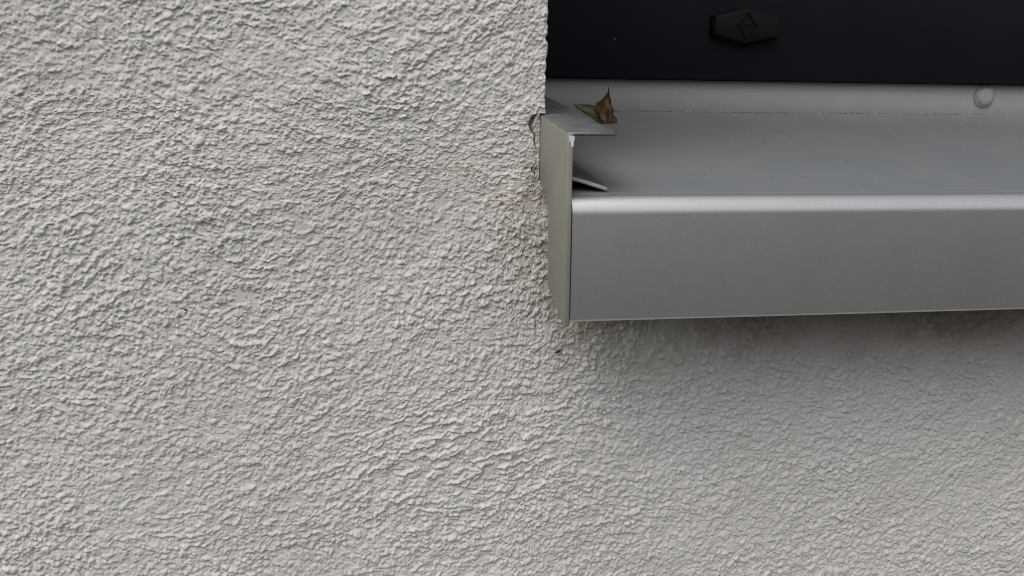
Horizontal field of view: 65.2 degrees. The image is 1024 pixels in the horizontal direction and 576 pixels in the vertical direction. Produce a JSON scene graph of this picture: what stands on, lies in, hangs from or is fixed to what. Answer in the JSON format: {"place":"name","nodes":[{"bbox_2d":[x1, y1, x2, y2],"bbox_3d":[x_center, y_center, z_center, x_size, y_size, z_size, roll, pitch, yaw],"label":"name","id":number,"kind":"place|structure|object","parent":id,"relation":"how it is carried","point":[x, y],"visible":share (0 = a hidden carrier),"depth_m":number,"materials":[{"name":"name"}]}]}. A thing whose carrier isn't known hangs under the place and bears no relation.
{"place":"outdoors","nodes":[
{"label":"outdoors","id":0,"kind":"place"},
{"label":"ground","id":1,"kind":"structure","parent":0,"visible":0},
{"bbox_2d":[0,0,1023,575],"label":"stucco wall","id":2,"kind":"structure","parent":1,"relation":"on","point":[276,298],"depth_m":0.29,"materials":[{"name":"white paint"}]},
{"bbox_2d":[539,78,1023,325],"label":"window sill","id":3,"kind":"structure","parent":2,"relation":"attached to","point":[647,220],"depth_m":0.27,"materials":[{"name":"metal"}]},
{"bbox_2d":[574,104,617,122],"bbox_3d":[0.044,-0.093,0.427,0.026,0.010,0.010,5,12,22],"label":"green leaf","id":4,"kind":"object","parent":3,"relation":"on","point":[587,109],"visible":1,"depth_m":0.43,"materials":[{"name":"green plant"}]},
{"bbox_2d":[594,87,613,123],"bbox_3d":[0.049,-0.095,0.419,0.011,0.020,0.005,5,8,5],"label":"brown leaf","id":5,"kind":"object","parent":3,"relation":"on","point":[604,110],"visible":1,"depth_m":0.42,"materials":[{"name":"brown plant"}]},
{"bbox_2d":[545,0,1023,85],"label":"window","id":6,"kind":"structure","parent":3,"relation":"on","point":[966,42],"depth_m":0.48,"materials":[{"name":"metal"}]},
{"bbox_2d":[615,111,1017,178],"bbox_3d":[0.290,-0.074,0.402,0.550,0.029,0.232,-1,12,-8],"label":"grit","id":7,"kind":"object","parent":3,"relation":"on","point":[803,121],"visible":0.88,"depth_m":0.49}
]}

